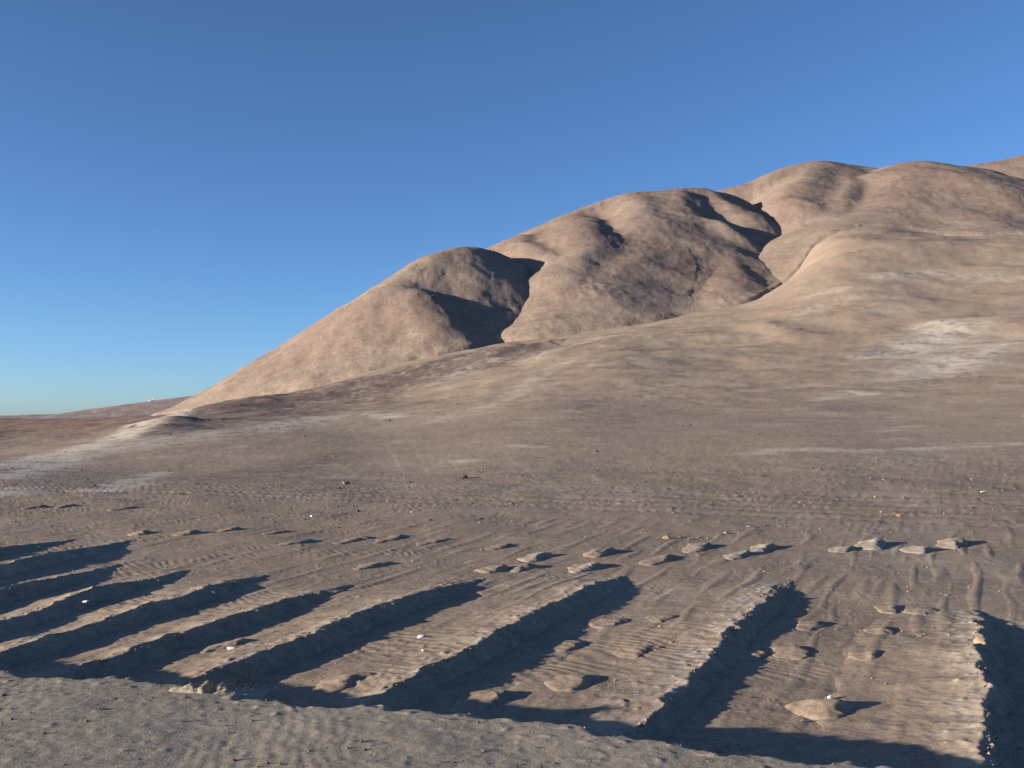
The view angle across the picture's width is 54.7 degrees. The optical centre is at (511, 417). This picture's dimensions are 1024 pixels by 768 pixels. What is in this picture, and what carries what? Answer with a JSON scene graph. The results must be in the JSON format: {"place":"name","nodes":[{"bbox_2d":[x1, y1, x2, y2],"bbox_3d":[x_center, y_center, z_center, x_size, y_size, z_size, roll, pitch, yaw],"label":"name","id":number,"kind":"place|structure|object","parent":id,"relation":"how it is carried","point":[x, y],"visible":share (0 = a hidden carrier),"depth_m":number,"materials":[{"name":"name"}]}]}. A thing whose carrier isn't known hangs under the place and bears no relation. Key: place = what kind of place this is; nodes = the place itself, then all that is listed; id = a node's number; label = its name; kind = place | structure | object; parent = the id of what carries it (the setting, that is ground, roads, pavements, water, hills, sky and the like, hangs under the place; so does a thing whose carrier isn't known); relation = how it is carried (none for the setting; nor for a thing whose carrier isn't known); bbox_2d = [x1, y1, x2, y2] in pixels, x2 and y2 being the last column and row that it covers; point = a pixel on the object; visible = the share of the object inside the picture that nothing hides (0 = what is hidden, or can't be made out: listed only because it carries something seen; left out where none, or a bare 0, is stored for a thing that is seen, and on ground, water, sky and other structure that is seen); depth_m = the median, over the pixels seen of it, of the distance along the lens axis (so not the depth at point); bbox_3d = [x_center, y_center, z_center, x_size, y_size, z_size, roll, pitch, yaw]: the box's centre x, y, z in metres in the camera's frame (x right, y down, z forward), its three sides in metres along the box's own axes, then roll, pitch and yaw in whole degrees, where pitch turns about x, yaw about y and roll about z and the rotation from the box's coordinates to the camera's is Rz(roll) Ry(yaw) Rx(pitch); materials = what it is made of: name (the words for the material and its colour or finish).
{"place":"outdoors","nodes":[
{"label":"outdoors","id":0,"kind":"place"},
{"bbox_2d":[0,396,191,418],"bbox_3d":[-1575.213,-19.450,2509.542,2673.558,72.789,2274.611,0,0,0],"label":"hills","id":1,"kind":"structure","parent":0,"point":[147,408],"depth_m":1625.64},
{"bbox_2d":[150,247,531,415],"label":"hill","id":2,"kind":"structure","parent":0,"point":[447,301],"depth_m":408.34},
{"bbox_2d":[0,670,892,767],"bbox_3d":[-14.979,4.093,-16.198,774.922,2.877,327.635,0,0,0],"label":"road verge","id":3,"kind":"structure","parent":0,"point":[423,739],"depth_m":8.29,"materials":[{"name":"gravel"}]},
{"bbox_2d":[146,672,274,699],"bbox_3d":[-2.916,2.623,9.743,1.379,0.233,0.500,0,0,0],"label":"dry shrub","id":4,"kind":"object","parent":3,"relation":"on","point":[211,687],"visible":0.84,"depth_m":9.70,"materials":[{"name":"beige plant"}]},
{"bbox_2d":[0,226,1023,767],"bbox_3d":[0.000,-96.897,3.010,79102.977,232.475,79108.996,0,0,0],"label":"ground","id":5,"kind":"structure","parent":0,"point":[950,298],"depth_m":48.50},
{"bbox_2d":[21,505,48,508],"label":"sand mound","id":6,"kind":"object","parent":5,"relation":"on","point":[40,506],"visible":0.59,"depth_m":32.55,"materials":[{"name":"brown sand"}]},
{"bbox_2d":[0,539,73,554],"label":"earth ridge","id":7,"kind":"structure","parent":5,"relation":"on","point":[14,549],"depth_m":23.51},
{"bbox_2d":[0,564,117,605],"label":"earth ridge","id":8,"kind":"structure","parent":5,"relation":"on","point":[32,588],"depth_m":18.63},
{"bbox_2d":[0,540,129,577],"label":"earth ridge","id":9,"kind":"structure","parent":5,"relation":"on","point":[13,567],"depth_m":21.46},
{"bbox_2d":[55,504,79,507],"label":"sand mound","id":10,"kind":"object","parent":5,"relation":"on","point":[67,505],"visible":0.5,"depth_m":32.68,"materials":[{"name":"brown sand"}]},
{"bbox_2d":[0,570,188,635],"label":"earth ridge","id":11,"kind":"structure","parent":5,"relation":"on","point":[63,604],"depth_m":17.08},
{"bbox_2d":[107,506,137,510],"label":"sand mound","id":12,"kind":"object","parent":5,"relation":"on","point":[129,507],"visible":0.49,"depth_m":31.78,"materials":[{"name":"brown sand"}]},
{"bbox_2d":[0,575,267,669],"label":"earth ridge","id":13,"kind":"structure","parent":5,"relation":"on","point":[34,643],"depth_m":15.74,"materials":[{"name":"brown soil"}]},
{"bbox_2d":[128,530,152,535],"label":"sand mound","id":14,"kind":"object","parent":5,"relation":"on","point":[143,532],"visible":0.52,"depth_m":25.80,"materials":[{"name":"beige sand"}]},
{"bbox_2d":[1,585,351,679],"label":"earth ridge","id":15,"kind":"structure","parent":5,"relation":"on","point":[71,662],"depth_m":14.67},
{"bbox_2d":[172,530,200,535],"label":"sand mound","id":16,"kind":"object","parent":5,"relation":"on","point":[187,532],"visible":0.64,"depth_m":25.70,"materials":[{"name":"beige sand"}]},
{"bbox_2d":[137,638,248,660],"bbox_3d":[-4.245,3.259,13.996,0.786,0.192,1.998,0,0,28],"label":"sand mound","id":17,"kind":"object","parent":5,"relation":"on","point":[222,645],"visible":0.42,"depth_m":13.96,"materials":[{"name":"brown sand"}]},
{"bbox_2d":[205,585,234,599],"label":"sand mound","id":18,"kind":"object","parent":5,"relation":"on","point":[219,594],"visible":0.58,"depth_m":17.70,"materials":[{"name":"brown sand"}]},
{"bbox_2d":[217,527,242,531],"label":"sand mound","id":19,"kind":"object","parent":5,"relation":"on","point":[230,529],"visible":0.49,"depth_m":26.42,"materials":[{"name":"brown sand"}]},
{"bbox_2d":[262,530,291,534],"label":"sand mound","id":20,"kind":"object","parent":5,"relation":"on","point":[278,532],"visible":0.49,"depth_m":25.88,"materials":[{"name":"beige sand"}]},
{"bbox_2d":[278,539,314,545],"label":"sand mound","id":21,"kind":"object","parent":5,"relation":"on","point":[294,542],"visible":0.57,"depth_m":24.00,"materials":[{"name":"beige sand"}]},
{"bbox_2d":[119,578,483,686],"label":"earth ridge","id":22,"kind":"structure","parent":5,"relation":"on","point":[185,665],"depth_m":14.53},
{"bbox_2d":[311,672,375,694],"bbox_3d":[-2.264,3.276,11.967,0.800,0.231,2.197,0,0,28],"label":"sand mound","id":23,"kind":"object","parent":5,"relation":"on","point":[338,683],"visible":0.32,"depth_m":11.98,"materials":[{"name":"brown sand"}]},
{"bbox_2d":[333,536,372,544],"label":"sand mound","id":24,"kind":"object","parent":5,"relation":"on","point":[353,539],"visible":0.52,"depth_m":24.46,"materials":[{"name":"beige sand"}]},
{"bbox_2d":[353,561,394,569],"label":"sand mound","id":25,"kind":"object","parent":5,"relation":"on","point":[372,565],"visible":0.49,"depth_m":20.73,"materials":[{"name":"beige sand"}]},
{"bbox_2d":[372,534,406,542],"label":"sand mound","id":26,"kind":"object","parent":5,"relation":"on","point":[394,537],"visible":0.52,"depth_m":24.58,"materials":[{"name":"beige sand"}]},
{"bbox_2d":[416,538,449,545],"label":"sand mound","id":27,"kind":"object","parent":5,"relation":"on","point":[431,541],"visible":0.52,"depth_m":23.95,"materials":[{"name":"beige sand"}]},
{"bbox_2d":[258,575,623,710],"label":"earth ridge","id":28,"kind":"structure","parent":5,"relation":"on","point":[519,602],"depth_m":13.81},
{"bbox_2d":[455,690,519,709],"bbox_3d":[-0.427,3.290,11.523,0.851,0.160,1.908,0,0,29],"label":"sand mound","id":29,"kind":"object","parent":5,"relation":"on","point":[483,699],"visible":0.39,"depth_m":11.48,"materials":[{"name":"beige sand"}]},
{"bbox_2d":[474,564,509,572],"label":"sand mound","id":30,"kind":"object","parent":5,"relation":"on","point":[497,568],"visible":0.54,"depth_m":19.95,"materials":[{"name":"beige sand"}]},
{"bbox_2d":[484,543,512,549],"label":"sand mound","id":31,"kind":"object","parent":5,"relation":"on","point":[499,546],"visible":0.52,"depth_m":22.96,"materials":[{"name":"beige sand"}]},
{"bbox_2d":[0,507,1022,767],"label":"gravel","id":32,"kind":"structure","parent":5,"relation":"on","point":[575,621],"depth_m":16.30,"materials":[{"name":"brown gravel"}]},
{"bbox_2d":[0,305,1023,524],"bbox_3d":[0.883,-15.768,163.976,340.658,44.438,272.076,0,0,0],"label":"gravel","id":33,"kind":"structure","parent":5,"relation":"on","point":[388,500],"depth_m":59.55,"materials":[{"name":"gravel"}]},
{"bbox_2d":[508,563,540,572],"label":"sand mound","id":34,"kind":"object","parent":5,"relation":"on","point":[521,567],"visible":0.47,"depth_m":20.14,"materials":[{"name":"beige sand"}]},
{"bbox_2d":[517,552,553,561],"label":"sand mound","id":35,"kind":"object","parent":5,"relation":"on","point":[536,557],"visible":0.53,"depth_m":21.43,"materials":[{"name":"beige sand"}]},
{"bbox_2d":[548,640,585,651],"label":"sand mound","id":36,"kind":"object","parent":5,"relation":"on","point":[564,645],"visible":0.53,"depth_m":13.97,"materials":[{"name":"brown sand"}]},
{"bbox_2d":[544,674,601,691],"bbox_3d":[0.559,3.259,12.056,0.866,0.167,2.013,0,0,29],"label":"sand mound","id":37,"kind":"object","parent":5,"relation":"on","point":[565,682],"visible":0.34,"depth_m":12.03,"materials":[{"name":"brown sand"}]},
{"bbox_2d":[567,562,603,572],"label":"sand mound","id":38,"kind":"object","parent":5,"relation":"on","point":[582,567],"visible":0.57,"depth_m":20.15,"materials":[{"name":"beige sand"}]},
{"bbox_2d":[582,548,617,557],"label":"sand mound","id":39,"kind":"object","parent":5,"relation":"on","point":[597,553],"visible":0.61,"depth_m":21.80,"materials":[{"name":"beige sand"}]},
{"bbox_2d":[587,618,628,628],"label":"sand mound","id":40,"kind":"object","parent":5,"relation":"on","point":[599,623],"visible":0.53,"depth_m":15.27,"materials":[{"name":"beige sand"}]},
{"bbox_2d":[475,579,792,741],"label":"earth ridge","id":41,"kind":"structure","parent":5,"relation":"on","point":[655,673],"depth_m":12.84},
{"bbox_2d":[613,644,661,658],"bbox_3d":[1.539,3.220,13.432,0.766,0.165,1.906,0,0,29],"label":"sand mound","id":42,"kind":"object","parent":5,"relation":"on","point":[632,652],"visible":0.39,"depth_m":13.48,"materials":[{"name":"brown sand"}]},
{"bbox_2d":[638,554,678,565],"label":"sand mound","id":43,"kind":"object","parent":5,"relation":"on","point":[657,560],"visible":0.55,"depth_m":20.85,"materials":[{"name":"beige sand"}]},
{"bbox_2d":[645,614,677,622],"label":"sand mound","id":44,"kind":"object","parent":5,"relation":"on","point":[660,618],"visible":0.27,"depth_m":15.43,"materials":[{"name":"beige sand"}]},
{"bbox_2d":[682,542,712,552],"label":"sand mound","id":45,"kind":"object","parent":5,"relation":"on","point":[694,547],"visible":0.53,"depth_m":22.48,"materials":[{"name":"beige sand"}]},
{"bbox_2d":[722,550,751,559],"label":"sand mound","id":46,"kind":"object","parent":5,"relation":"on","point":[738,555],"visible":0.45,"depth_m":21.28,"materials":[{"name":"beige sand"}]},
{"bbox_2d":[725,644,768,659],"bbox_3d":[3.101,3.185,13.444,0.765,0.224,1.591,0,0,28],"label":"sand mound","id":47,"kind":"object","parent":5,"relation":"on","point":[753,654],"visible":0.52,"depth_m":13.39,"materials":[{"name":"brown sand"}]},
{"bbox_2d":[750,543,778,553],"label":"sand mound","id":48,"kind":"object","parent":5,"relation":"on","point":[761,548],"visible":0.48,"depth_m":22.24,"materials":[{"name":"beige sand"}]},
{"bbox_2d":[771,645,811,660],"bbox_3d":[3.676,3.220,13.489,0.788,0.160,1.802,0,0,29],"label":"sand mound","id":49,"kind":"object","parent":5,"relation":"on","point":[795,652],"visible":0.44,"depth_m":13.42,"materials":[{"name":"brown sand"}]},
{"bbox_2d":[795,620,826,630],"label":"sand mound","id":50,"kind":"object","parent":5,"relation":"on","point":[806,625],"visible":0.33,"depth_m":14.96,"materials":[{"name":"beige sand"}]},
{"bbox_2d":[785,698,854,719],"bbox_3d":[3.303,3.251,11.036,0.987,0.199,1.804,0,0,28],"label":"sand mound","id":51,"kind":"object","parent":5,"relation":"on","point":[819,709],"visible":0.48,"depth_m":10.97,"materials":[{"name":"beige sand"}]},
{"bbox_2d":[828,546,856,552],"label":"sand mound","id":52,"kind":"object","parent":5,"relation":"on","point":[843,549],"visible":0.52,"depth_m":21.92,"materials":[{"name":"beige sand"}]},
{"bbox_2d":[848,650,883,660],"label":"sand mound","id":53,"kind":"object","parent":5,"relation":"on","point":[863,655],"visible":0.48,"depth_m":13.16,"materials":[{"name":"brown sand"}]},
{"bbox_2d":[853,538,887,550],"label":"sand mound","id":54,"kind":"object","parent":5,"relation":"on","point":[876,544],"visible":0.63,"depth_m":22.35,"materials":[{"name":"beige sand"}]},
{"bbox_2d":[862,626,895,634],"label":"sand mound","id":55,"kind":"object","parent":5,"relation":"on","point":[885,630],"visible":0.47,"depth_m":14.49,"materials":[{"name":"beige sand"}]},
{"bbox_2d":[874,604,902,613],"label":"sand mound","id":56,"kind":"object","parent":5,"relation":"on","point":[890,609],"visible":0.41,"depth_m":16.08,"materials":[{"name":"beige sand"}]},
{"bbox_2d":[797,609,1017,767],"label":"earth ridge","id":57,"kind":"structure","parent":5,"relation":"on","point":[940,699],"depth_m":11.14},
{"bbox_2d":[973,637,986,645],"bbox_3d":[6.204,2.979,13.112,0.128,0.140,0.176,-9,8,-42],"label":"boulder","id":58,"kind":"object","parent":57,"relation":"on","point":[981,640],"visible":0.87,"depth_m":13.08,"materials":[{"name":"stone"}]},
{"bbox_2d":[899,546,934,553],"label":"sand mound","id":59,"kind":"object","parent":5,"relation":"on","point":[919,549],"visible":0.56,"depth_m":21.75,"materials":[{"name":"beige sand"}]},
{"bbox_2d":[903,607,939,614],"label":"sand mound","id":60,"kind":"object","parent":5,"relation":"on","point":[923,610],"visible":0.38,"depth_m":15.82,"materials":[{"name":"beige sand"}]},
{"bbox_2d":[934,538,968,548],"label":"sand mound","id":61,"kind":"object","parent":5,"relation":"on","point":[953,543],"visible":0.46,"depth_m":22.58,"materials":[{"name":"beige sand"}]},
{"bbox_2d":[0,0,1023,415],"label":"sky","id":62,"kind":"structure","parent":0,"point":[188,188],"materials":[{"name":"blue"}]},
{"bbox_2d":[486,188,781,342],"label":"hill","id":63,"kind":"structure","parent":0,"point":[630,259],"depth_m":505.24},
{"bbox_2d":[716,161,1023,283],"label":"hill","id":64,"kind":"structure","parent":0,"point":[806,207],"depth_m":629.27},
{"bbox_2d":[967,154,1023,178],"bbox_3d":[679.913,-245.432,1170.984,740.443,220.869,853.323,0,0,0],"label":"hill","id":65,"kind":"structure","parent":0,"point":[1013,166],"depth_m":1112.05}
]}

